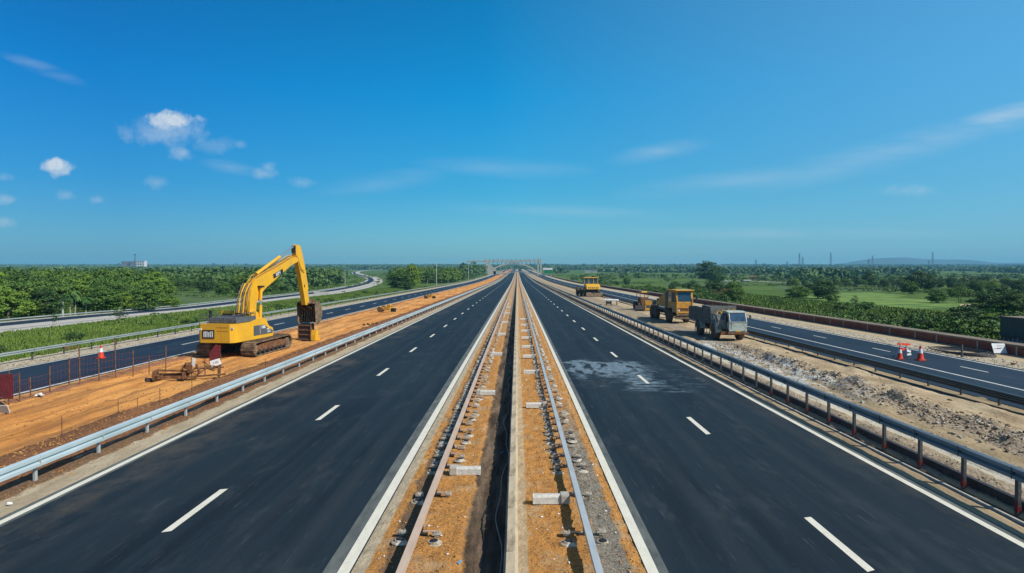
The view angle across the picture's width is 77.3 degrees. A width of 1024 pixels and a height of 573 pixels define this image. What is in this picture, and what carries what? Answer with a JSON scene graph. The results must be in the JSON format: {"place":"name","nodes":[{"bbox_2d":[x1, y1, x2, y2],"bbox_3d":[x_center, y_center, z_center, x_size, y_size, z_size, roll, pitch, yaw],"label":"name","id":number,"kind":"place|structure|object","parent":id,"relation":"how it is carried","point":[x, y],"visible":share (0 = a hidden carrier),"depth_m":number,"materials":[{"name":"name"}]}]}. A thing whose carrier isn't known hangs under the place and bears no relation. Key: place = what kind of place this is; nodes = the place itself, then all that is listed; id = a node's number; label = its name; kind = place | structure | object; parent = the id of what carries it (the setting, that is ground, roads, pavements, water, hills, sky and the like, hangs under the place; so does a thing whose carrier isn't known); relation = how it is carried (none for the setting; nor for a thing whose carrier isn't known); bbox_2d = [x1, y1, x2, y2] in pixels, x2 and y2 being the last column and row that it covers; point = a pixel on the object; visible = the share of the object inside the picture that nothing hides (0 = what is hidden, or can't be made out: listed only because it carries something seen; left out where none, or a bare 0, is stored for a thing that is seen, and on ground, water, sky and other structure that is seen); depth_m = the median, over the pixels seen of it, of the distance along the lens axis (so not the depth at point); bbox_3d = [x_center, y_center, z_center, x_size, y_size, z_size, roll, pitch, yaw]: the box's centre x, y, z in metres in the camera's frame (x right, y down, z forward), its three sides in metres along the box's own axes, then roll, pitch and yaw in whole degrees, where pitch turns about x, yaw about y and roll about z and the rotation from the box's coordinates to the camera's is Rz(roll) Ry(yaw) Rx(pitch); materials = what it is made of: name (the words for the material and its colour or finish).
{"place":"outdoors","nodes":[
{"label":"outdoors","id":0,"kind":"place"},
{"bbox_2d":[0,269,380,326],"bbox_3d":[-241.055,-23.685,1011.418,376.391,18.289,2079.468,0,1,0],"label":"ramp surface","id":1,"kind":"object","parent":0,"point":[370,280],"visible":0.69,"depth_m":117.70,"materials":[{"name":"asphalt"}]},
{"bbox_2d":[1,269,379,321],"bbox_3d":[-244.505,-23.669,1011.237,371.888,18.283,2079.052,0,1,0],"label":"ramp verge","id":2,"kind":"structure","parent":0,"point":[163,308],"depth_m":121.20,"materials":[{"name":"plant"}]},
{"bbox_2d":[0,269,377,319],"bbox_3d":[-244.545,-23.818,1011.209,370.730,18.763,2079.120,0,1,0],"label":"guardrail","id":3,"kind":"object","parent":2,"relation":"on","point":[148,307],"visible":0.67,"depth_m":112.67,"materials":[{"name":"metal"}]},
{"bbox_2d":[0,269,382,332],"bbox_3d":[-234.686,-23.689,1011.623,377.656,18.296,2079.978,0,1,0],"label":"ramp shoulder","id":4,"kind":"object","parent":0,"point":[63,322],"visible":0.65,"depth_m":98.79},
{"bbox_2d":[0,285,444,361],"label":"verge grass","id":5,"kind":"structure","parent":0,"point":[51,335],"depth_m":74.32,"materials":[{"name":"green plant"}]},
{"bbox_2d":[0,269,505,370],"bbox_3d":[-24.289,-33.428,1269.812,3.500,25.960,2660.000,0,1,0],"label":"rubbly shoulder","id":6,"kind":"object","parent":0,"point":[107,347],"visible":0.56,"depth_m":56.30},
{"bbox_2d":[0,301,365,369],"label":"rubble scatter","id":7,"kind":"object","parent":6,"relation":"on","point":[112,348],"visible":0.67,"depth_m":49.79,"materials":[{"name":"stone"}]},
{"bbox_2d":[0,274,490,359],"bbox_3d":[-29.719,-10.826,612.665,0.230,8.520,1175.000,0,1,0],"label":"guardrail","id":8,"kind":"object","parent":6,"relation":"on","point":[32,350],"visible":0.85,"depth_m":56.84,"materials":[{"name":"metal"}]},
{"bbox_2d":[0,269,508,395],"bbox_3d":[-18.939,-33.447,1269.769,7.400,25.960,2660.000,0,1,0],"label":"highway surface","id":9,"kind":"object","parent":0,"point":[153,351],"visible":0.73,"depth_m":48.14,"materials":[{"name":"asphalt"}]},
{"bbox_2d":[11,277,491,395],"bbox_3d":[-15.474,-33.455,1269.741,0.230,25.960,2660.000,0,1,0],"label":"edge line","id":10,"kind":"object","parent":9,"relation":"on","point":[170,356],"visible":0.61,"depth_m":42.42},
{"bbox_2d":[0,269,511,487],"bbox_3d":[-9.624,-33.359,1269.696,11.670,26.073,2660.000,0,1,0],"label":"dirt strip","id":11,"kind":"object","parent":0,"point":[125,384],"visible":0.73,"depth_m":33.00,"materials":[{"name":"soil"}]},
{"bbox_2d":[0,338,220,404],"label":"site fence","id":12,"kind":"object","parent":11,"relation":"on","point":[7,380],"visible":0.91,"depth_m":34.88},
{"bbox_2d":[1,359,265,448],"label":"stake line","id":13,"kind":"object","parent":11,"relation":"on","point":[120,407],"visible":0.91,"depth_m":27.00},
{"bbox_2d":[144,358,224,381],"bbox_3d":[-18.931,4.803,37.155,4.291,1.311,0.963,0,1,-14],"label":"scrap frame","id":14,"kind":"object","parent":11,"relation":"on","point":[183,374],"visible":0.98,"depth_m":37.09,"materials":[{"name":"metal"}]},
{"bbox_2d":[0,321,387,485],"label":"soil clods","id":15,"kind":"object","parent":11,"relation":"on","point":[49,444],"visible":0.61,"depth_m":26.03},
{"bbox_2d":[1,310,406,452],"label":"soil clods","id":16,"kind":"object","parent":11,"relation":"on","point":[130,393],"visible":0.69,"depth_m":31.32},
{"bbox_2d":[0,273,507,481],"bbox_3d":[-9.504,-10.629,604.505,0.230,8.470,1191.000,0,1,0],"label":"guardrail","id":17,"kind":"object","parent":11,"relation":"on","point":[28,464],"visible":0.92,"depth_m":25.15,"materials":[{"name":"metal"}]},
{"bbox_2d":[196,245,321,356],"bbox_3d":[-20.488,0.753,53.152,4.822,8.775,13.972,0,1,8],"label":"excavator","id":18,"kind":"object","parent":11,"relation":"on","point":[247,329],"visible":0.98,"depth_m":49.64,"materials":[{"name":"metal"}]},
{"bbox_2d":[0,269,512,517],"bbox_3d":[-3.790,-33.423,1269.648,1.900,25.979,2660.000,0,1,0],"label":"sandy shoulder","id":19,"kind":"object","parent":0,"point":[85,467],"visible":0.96,"depth_m":24.13},
{"bbox_2d":[4,339,362,501],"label":"soil clods","id":20,"kind":"object","parent":19,"relation":"on","point":[144,438],"visible":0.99,"depth_m":23.00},
{"bbox_2d":[0,269,515,572],"bbox_3d":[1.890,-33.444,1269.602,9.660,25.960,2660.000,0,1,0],"label":"highway surface","id":21,"kind":"object","parent":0,"point":[292,475],"visible":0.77,"depth_m":19.04,"materials":[{"name":"asphalt"}]},
{"bbox_2d":[0,276,505,523],"bbox_3d":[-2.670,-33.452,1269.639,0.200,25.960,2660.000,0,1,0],"label":"edge line","id":22,"kind":"object","parent":21,"relation":"on","point":[84,481],"visible":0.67,"depth_m":22.46,"materials":[{"name":"paint"}]},
{"bbox_2d":[0,275,506,526],"bbox_3d":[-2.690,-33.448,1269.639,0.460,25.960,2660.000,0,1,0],"label":"asphalt edge strip","id":23,"kind":"object","parent":21,"relation":"on","point":[39,500],"visible":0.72,"depth_m":22.48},
{"bbox_2d":[162,287,497,531],"bbox_3d":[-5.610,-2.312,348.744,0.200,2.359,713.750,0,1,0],"label":"lane dashes","id":24,"kind":"object","parent":21,"relation":"on","point":[193,511],"visible":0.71,"depth_m":17.27,"materials":[{"name":"paint"}]},
{"bbox_2d":[322,276,513,572],"bbox_3d":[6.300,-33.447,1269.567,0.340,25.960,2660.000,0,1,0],"label":"asphalt edge strip","id":25,"kind":"object","parent":21,"relation":"on","point":[338,558],"visible":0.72,"depth_m":18.76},
{"bbox_2d":[337,274,514,572],"bbox_3d":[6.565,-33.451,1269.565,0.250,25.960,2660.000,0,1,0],"label":"edge line","id":26,"kind":"object","parent":21,"relation":"on","point":[355,551],"visible":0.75,"depth_m":18.66,"materials":[{"name":"paint"}]},
{"bbox_2d":[351,269,645,572],"bbox_3d":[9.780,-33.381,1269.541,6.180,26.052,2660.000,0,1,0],"label":"median bed","id":27,"kind":"object","parent":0,"point":[470,552],"visible":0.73,"depth_m":18.17,"materials":[{"name":"soil"}]},
{"bbox_2d":[391,278,514,572],"bbox_3d":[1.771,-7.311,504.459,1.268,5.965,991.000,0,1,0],"label":"median rail","id":28,"kind":"object","parent":27,"relation":"on","point":[418,529],"visible":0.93,"depth_m":21.71,"materials":[{"name":"metal"}]},
{"bbox_2d":[449,464,480,475],"bbox_3d":[-1.448,5.660,19.746,0.970,0.250,0.340,0,1,-1],"label":"concrete stub","id":29,"kind":"object","parent":27,"relation":"on","point":[455,469],"visible":1,"depth_m":19.63,"materials":[{"name":"concrete"}]},
{"bbox_2d":[481,347,509,572],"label":"cable","id":30,"kind":"object","parent":27,"relation":"on","point":[494,475],"visible":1,"depth_m":18.99,"materials":[{"name":"black plastic"}]},
{"bbox_2d":[495,348,512,572],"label":"cable","id":31,"kind":"object","parent":27,"relation":"on","point":[501,480],"visible":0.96,"depth_m":18.37,"materials":[{"name":"plastic"}]},
{"bbox_2d":[378,339,638,572],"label":"soil clods","id":32,"kind":"object","parent":27,"relation":"on","point":[527,489],"visible":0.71,"depth_m":16.85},
{"bbox_2d":[503,286,517,572],"bbox_3d":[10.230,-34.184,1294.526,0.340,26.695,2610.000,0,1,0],"label":"median barrier","id":33,"kind":"object","parent":27,"relation":"on","point":[510,564],"visible":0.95,"depth_m":17.40,"materials":[{"name":"concrete"}]},
{"bbox_2d":[532,491,569,504],"bbox_3d":[1.052,5.684,17.203,0.990,0.250,0.340,0,1,-1],"label":"concrete stub","id":34,"kind":"object","parent":27,"relation":"on","point":[562,497],"visible":1,"depth_m":17.09,"materials":[{"name":"concrete"}]},
{"bbox_2d":[518,275,608,572],"bbox_3d":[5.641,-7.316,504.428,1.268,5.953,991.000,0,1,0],"label":"median rail","id":35,"kind":"object","parent":27,"relation":"on","point":[587,533],"visible":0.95,"depth_m":21.97,"materials":[{"name":"metal"}]},
{"bbox_2d":[0,266,1023,356],"bbox_3d":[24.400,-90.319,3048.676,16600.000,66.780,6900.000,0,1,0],"label":"ground","id":36,"kind":"structure","parent":0,"point":[760,288],"depth_m":380.52,"materials":[{"name":"plant"}]},
{"bbox_2d":[0,290,42,318],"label":"broadleaf tree","id":37,"kind":"object","parent":36,"relation":"on","point":[25,306],"visible":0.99,"depth_m":93.00,"materials":[{"name":"green plant"}]},
{"bbox_2d":[11,277,55,314],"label":"broadleaf tree","id":38,"kind":"object","parent":36,"relation":"on","point":[29,285],"visible":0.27,"depth_m":100.61,"materials":[{"name":"green plant"}]},
{"bbox_2d":[25,286,70,316],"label":"broadleaf tree","id":39,"kind":"object","parent":36,"relation":"on","point":[43,297],"visible":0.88,"depth_m":97.89,"materials":[{"name":"green plant"}]},
{"bbox_2d":[33,275,73,309],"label":"broadleaf tree","id":40,"kind":"object","parent":36,"relation":"on","point":[63,288],"visible":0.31,"depth_m":108.60,"materials":[{"name":"green plant"}]},
{"bbox_2d":[37,270,76,304],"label":"broadleaf tree","id":41,"kind":"object","parent":36,"relation":"on","point":[60,273],"visible":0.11,"depth_m":119.22,"materials":[{"name":"green plant"}]},
{"bbox_2d":[69,276,95,306],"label":"broadleaf tree","id":42,"kind":"object","parent":36,"relation":"on","point":[81,281],"visible":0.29,"depth_m":124.67,"materials":[{"name":"green plant"}]},
{"bbox_2d":[80,268,118,304],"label":"broadleaf tree","id":43,"kind":"object","parent":36,"relation":"on","point":[95,275],"visible":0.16,"depth_m":130.84,"materials":[{"name":"green plant"}]},
{"bbox_2d":[81,285,124,311],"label":"broadleaf tree","id":44,"kind":"object","parent":36,"relation":"on","point":[110,294],"visible":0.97,"depth_m":110.47,"materials":[{"name":"green plant"}]},
{"bbox_2d":[79,275,132,308],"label":"spreading tree","id":45,"kind":"object","parent":36,"relation":"on","point":[115,284],"visible":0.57,"depth_m":118.72,"materials":[{"name":"green plant"}]},
{"bbox_2d":[127,280,165,309],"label":"broadleaf tree","id":46,"kind":"object","parent":36,"relation":"on","point":[154,293],"visible":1,"depth_m":114.51,"materials":[{"name":"green plant"}]},
{"bbox_2d":[138,272,173,296],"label":"broadleaf tree","id":47,"kind":"object","parent":36,"relation":"on","point":[162,282],"visible":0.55,"depth_m":160.88,"materials":[{"name":"green plant"}]},
{"bbox_2d":[158,296,184,306],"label":"broadleaf tree","id":48,"kind":"object","parent":36,"relation":"on","point":[173,301],"visible":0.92,"depth_m":125.06,"materials":[{"name":"green plant"}]},
{"bbox_2d":[170,277,194,290],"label":"spreading tree","id":49,"kind":"object","parent":36,"relation":"on","point":[182,281],"visible":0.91,"depth_m":241.31,"materials":[{"name":"green plant"}]},
{"bbox_2d":[161,291,236,304],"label":"clearing","id":50,"kind":"structure","parent":36,"relation":"on","point":[185,299],"depth_m":170.61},
{"bbox_2d":[192,275,215,292],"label":"broadleaf tree","id":51,"kind":"object","parent":50,"relation":"on","point":[208,286],"visible":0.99,"depth_m":217.89,"materials":[{"name":"green plant"}]},
{"bbox_2d":[213,280,231,295],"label":"broadleaf tree","id":52,"kind":"object","parent":50,"relation":"on","point":[221,287],"visible":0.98,"depth_m":187.93,"materials":[{"name":"green plant"}]},
{"bbox_2d":[385,269,406,287],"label":"broadleaf tree","id":53,"kind":"object","parent":36,"relation":"on","point":[397,276],"visible":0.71,"depth_m":281.60,"materials":[{"name":"green plant"}]},
{"bbox_2d":[403,263,421,287],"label":"broadleaf tree","id":54,"kind":"object","parent":36,"relation":"on","point":[413,274],"visible":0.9,"depth_m":265.85,"materials":[{"name":"green plant"}]},
{"bbox_2d":[467,259,541,274],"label":"arch bridge","id":55,"kind":"structure","parent":36,"relation":"on","point":[492,270],"depth_m":875.11,"materials":[{"name":"concrete"}]},
{"bbox_2d":[0,263,1023,278],"bbox_3d":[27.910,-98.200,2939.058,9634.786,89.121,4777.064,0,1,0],"label":"distant woodland","id":56,"kind":"object","parent":36,"relation":"on","point":[839,270],"visible":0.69,"depth_m":1666.18,"materials":[{"name":"plant"}]},
{"bbox_2d":[0,261,1023,291],"bbox_3d":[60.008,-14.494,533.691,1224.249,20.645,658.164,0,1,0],"label":"woodland","id":57,"kind":"object","parent":36,"relation":"on","point":[315,277],"visible":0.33,"depth_m":395.01,"materials":[{"name":"plant"}]},
{"bbox_2d":[15,274,1023,338],"bbox_3d":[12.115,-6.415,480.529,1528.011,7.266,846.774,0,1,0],"label":"scrub","id":58,"kind":"object","parent":36,"relation":"on","point":[846,316],"visible":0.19,"depth_m":179.34,"materials":[{"name":"green plant"}]},
{"bbox_2d":[693,260,726,281],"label":"broadleaf tree","id":59,"kind":"object","parent":36,"relation":"on","point":[704,273],"visible":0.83,"depth_m":473.21,"materials":[{"name":"green plant"}]},
{"bbox_2d":[542,273,1023,356],"bbox_3d":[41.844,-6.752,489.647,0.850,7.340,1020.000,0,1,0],"label":"brick wall","id":60,"kind":"structure","parent":36,"relation":"on","point":[1014,348],"depth_m":66.23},
{"bbox_2d":[693,291,1023,343],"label":"undergrowth","id":61,"kind":"object","parent":36,"relation":"on","point":[802,305],"visible":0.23,"depth_m":122.45,"materials":[{"name":"green plant"}]},
{"bbox_2d":[900,280,919,293],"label":"broadleaf tree","id":62,"kind":"object","parent":36,"relation":"on","point":[912,286],"visible":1,"depth_m":213.89,"materials":[{"name":"green plant"}]},
{"bbox_2d":[908,314,947,328],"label":"bush","id":63,"kind":"object","parent":36,"relation":"on","point":[926,323],"visible":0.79,"depth_m":75.79,"materials":[{"name":"green plant"}]},
{"bbox_2d":[937,318,984,336],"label":"bush","id":64,"kind":"object","parent":36,"relation":"on","point":[958,329],"visible":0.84,"depth_m":69.25,"materials":[{"name":"green plant"}]},
{"bbox_2d":[946,304,985,316],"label":"bush","id":65,"kind":"object","parent":36,"relation":"on","point":[964,309],"visible":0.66,"depth_m":98.60,"materials":[{"name":"green plant"}]},
{"bbox_2d":[964,318,999,337],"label":"bush","id":66,"kind":"object","parent":36,"relation":"on","point":[994,330],"visible":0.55,"depth_m":69.77,"materials":[{"name":"green plant"}]},
{"bbox_2d":[962,291,1017,310],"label":"broadleaf tree","id":67,"kind":"object","parent":36,"relation":"on","point":[980,299],"visible":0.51,"depth_m":109.20,"materials":[{"name":"green plant"}]},
{"bbox_2d":[985,289,1023,313],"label":"broadleaf tree","id":68,"kind":"object","parent":36,"relation":"on","point":[1009,297],"visible":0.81,"depth_m":101.92,"materials":[{"name":"green plant"}]},
{"bbox_2d":[1000,316,1023,342],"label":"shed","id":69,"kind":"structure","parent":36,"relation":"on","point":[1011,328],"depth_m":61.88,"materials":[{"name":"grey metal"}]},
{"bbox_2d":[0,0,1023,264],"label":"sky","id":70,"kind":"structure","parent":0,"point":[404,132],"materials":[{"name":"blue"}]},
{"bbox_2d":[555,403,632,572],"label":"gravel","id":71,"kind":"structure","parent":0,"point":[592,493],"depth_m":17.43,"materials":[{"name":"gravel"}]},
{"bbox_2d":[518,269,1023,572],"bbox_3d":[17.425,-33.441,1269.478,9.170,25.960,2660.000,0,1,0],"label":"highway surface","id":72,"kind":"object","parent":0,"point":[746,485],"visible":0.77,"depth_m":18.86,"materials":[{"name":"asphalt"}]},
{"bbox_2d":[519,275,658,572],"bbox_3d":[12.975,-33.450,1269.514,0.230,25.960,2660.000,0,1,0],"label":"edge line","id":73,"kind":"object","parent":72,"relation":"on","point":[647,560],"visible":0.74,"depth_m":18.66,"materials":[{"name":"paint"}]},
{"bbox_2d":[520,278,668,572],"bbox_3d":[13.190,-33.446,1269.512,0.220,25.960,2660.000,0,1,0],"label":"asphalt edge strip","id":74,"kind":"object","parent":72,"relation":"on","point":[653,550],"visible":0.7,"depth_m":18.71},
{"bbox_2d":[534,287,873,571],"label":"lane dashes","id":75,"kind":"object","parent":72,"relation":"on","point":[844,548],"visible":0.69,"depth_m":15.04,"materials":[{"name":"paint"}]},
{"bbox_2d":[524,273,1023,547],"bbox_3d":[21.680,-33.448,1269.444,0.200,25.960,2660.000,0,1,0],"label":"edge line","id":76,"kind":"object","parent":72,"relation":"on","point":[997,531],"visible":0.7,"depth_m":20.60,"materials":[{"name":"paint"}]},
{"bbox_2d":[532,280,1023,542],"bbox_3d":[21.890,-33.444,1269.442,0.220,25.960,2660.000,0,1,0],"label":"asphalt edge strip","id":77,"kind":"object","parent":72,"relation":"on","point":[993,524],"visible":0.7,"depth_m":20.94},
{"bbox_2d":[521,269,1023,537],"bbox_3d":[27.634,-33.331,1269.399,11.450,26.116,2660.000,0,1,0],"label":"works ground","id":78,"kind":"structure","parent":0,"point":[971,405],"depth_m":30.05,"materials":[{"name":"gravel"}]},
{"bbox_2d":[576,277,602,296],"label":"road grader","id":79,"kind":"object","parent":78,"relation":"on","point":[591,284],"visible":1,"depth_m":170.08,"materials":[{"name":"metal"}]},
{"bbox_2d":[633,291,650,309],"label":"rusty loader","id":80,"kind":"object","parent":78,"relation":"on","point":[639,304],"visible":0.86,"depth_m":107.67,"materials":[{"name":"metal"}]},
{"bbox_2d":[650,289,696,321],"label":"wheeled loader","id":81,"kind":"object","parent":78,"relation":"on","point":[676,303],"visible":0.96,"depth_m":79.86,"materials":[{"name":"metal"}]},
{"bbox_2d":[689,304,750,339],"bbox_3d":[20.244,3.364,63.181,3.050,3.140,10.090,0,1,-1],"label":"dump truck","id":82,"kind":"object","parent":78,"relation":"on","point":[716,321],"visible":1,"depth_m":59.63,"materials":[{"name":"metal"}]},
{"bbox_2d":[527,274,1023,515],"bbox_3d":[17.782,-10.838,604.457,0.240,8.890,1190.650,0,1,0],"label":"guardrail","id":83,"kind":"object","parent":78,"relation":"on","point":[966,453],"visible":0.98,"depth_m":23.50,"materials":[{"name":"metal"}]},
{"bbox_2d":[528,276,1023,526],"bbox_3d":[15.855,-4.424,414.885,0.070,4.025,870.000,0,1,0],"label":"drain kerb","id":84,"kind":"structure","parent":78,"relation":"on","point":[990,507],"depth_m":22.22,"materials":[{"name":"concrete"}]},
{"bbox_2d":[530,277,1023,511],"bbox_3d":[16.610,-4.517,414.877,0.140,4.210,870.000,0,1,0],"label":"kerb wall","id":85,"kind":"structure","parent":78,"relation":"on","point":[992,491],"depth_m":23.41,"materials":[{"name":"concrete"}]},
{"bbox_2d":[532,273,1023,405],"bbox_3d":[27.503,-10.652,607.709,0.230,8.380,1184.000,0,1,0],"label":"guardrail","id":86,"kind":"object","parent":78,"relation":"on","point":[993,393],"visible":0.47,"depth_m":37.46,"materials":[{"name":"metal"}]},
{"bbox_2d":[671,332,979,432],"bbox_3d":[17.413,4.920,47.003,4.995,0.909,51.066,0,1,0],"label":"rubble scatter","id":87,"kind":"object","parent":78,"relation":"on","point":[785,368],"visible":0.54,"depth_m":42.48,"materials":[{"name":"stone"}]},
{"bbox_2d":[710,342,1023,461],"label":"rubble heap","id":88,"kind":"object","parent":78,"relation":"on","point":[955,419],"visible":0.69,"depth_m":29.34,"materials":[{"name":"stone"}]},
{"bbox_2d":[712,345,1023,452],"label":"slab debris","id":89,"kind":"object","parent":78,"relation":"on","point":[936,422],"visible":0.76,"depth_m":33.45,"materials":[{"name":"concrete"}]},
{"bbox_2d":[716,343,1023,455],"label":"earth lumps","id":90,"kind":"object","parent":78,"relation":"on","point":[945,417],"visible":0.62,"depth_m":29.05,"materials":[{"name":"soil"}]},
{"bbox_2d":[525,269,1023,408],"bbox_3d":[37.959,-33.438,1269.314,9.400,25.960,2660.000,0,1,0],"label":"highway surface","id":91,"kind":"object","parent":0,"point":[1002,375],"visible":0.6,"depth_m":46.45,"materials":[{"name":"asphalt"}]},
{"bbox_2d":[546,278,1023,390],"bbox_3d":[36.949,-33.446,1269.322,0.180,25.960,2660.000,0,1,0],"label":"edge line","id":92,"kind":"object","parent":91,"relation":"on","point":[883,357],"visible":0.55,"depth_m":44.82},
{"bbox_2d":[528,269,1023,369],"bbox_3d":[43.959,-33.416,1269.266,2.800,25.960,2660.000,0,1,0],"label":"rubbly shoulder","id":93,"kind":"object","parent":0,"point":[987,359],"visible":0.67,"depth_m":59.89},
{"bbox_2d":[693,305,1023,368],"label":"rubble scatter","id":94,"kind":"object","parent":93,"relation":"on","point":[889,340],"visible":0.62,"depth_m":58.57,"materials":[{"name":"stone"}]},
{"bbox_2d":[929,346,996,356],"bbox_3d":[34.977,5.040,49.604,3.490,0.187,5.670,0,1,0],"label":"cable coil","id":95,"kind":"object","parent":93,"relation":"on","point":[982,353],"visible":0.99,"depth_m":49.63,"materials":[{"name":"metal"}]},
{"bbox_2d":[532,270,1023,362],"bbox_3d":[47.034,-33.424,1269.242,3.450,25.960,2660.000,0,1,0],"label":"sandy path","id":96,"kind":"structure","parent":0,"point":[998,355],"depth_m":65.79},
{"bbox_2d":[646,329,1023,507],"bbox_3d":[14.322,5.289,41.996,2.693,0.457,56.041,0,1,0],"label":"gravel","id":97,"kind":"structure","parent":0,"point":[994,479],"depth_m":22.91,"materials":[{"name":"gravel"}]},
{"bbox_2d":[775,286,913,291],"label":"crop field","id":98,"kind":"structure","parent":0,"point":[781,287],"depth_m":275.30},
{"bbox_2d":[902,270,930,288],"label":"broadleaf tree","id":99,"kind":"object","parent":98,"relation":"on","point":[920,276],"visible":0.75,"depth_m":251.85,"materials":[{"name":"green plant"}]},
{"bbox_2d":[837,292,907,296],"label":"crop field","id":100,"kind":"structure","parent":0,"point":[864,294],"depth_m":201.57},
{"bbox_2d":[787,296,971,308],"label":"crop field","id":101,"kind":"structure","parent":0,"point":[905,302],"depth_m":153.73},
{"bbox_2d":[725,285,744,300],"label":"broadleaf tree","id":102,"kind":"object","parent":101,"relation":"on","point":[732,294],"visible":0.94,"depth_m":153.51,"materials":[{"name":"green plant"}]},
{"bbox_2d":[785,285,813,298],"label":"broadleaf tree","id":103,"kind":"object","parent":101,"relation":"on","point":[802,291],"visible":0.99,"depth_m":171.84,"materials":[{"name":"green plant"}]},
{"bbox_2d":[803,280,842,298],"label":"broadleaf tree","id":104,"kind":"object","parent":101,"relation":"on","point":[818,293],"visible":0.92,"depth_m":175.89,"materials":[{"name":"green plant"}]},
{"bbox_2d":[924,289,948,302],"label":"broadleaf tree","id":105,"kind":"object","parent":101,"relation":"on","point":[936,299],"visible":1,"depth_m":150.59,"materials":[{"name":"green plant"}]},
{"bbox_2d":[945,286,975,302],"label":"spreading tree","id":106,"kind":"object","parent":101,"relation":"on","point":[958,294],"visible":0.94,"depth_m":150.32,"materials":[{"name":"green plant"}]},
{"bbox_2d":[833,257,1023,264],"bbox_3d":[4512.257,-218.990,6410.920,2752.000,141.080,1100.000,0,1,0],"label":"hill","id":107,"kind":"structure","parent":0,"point":[905,260],"depth_m":6236.37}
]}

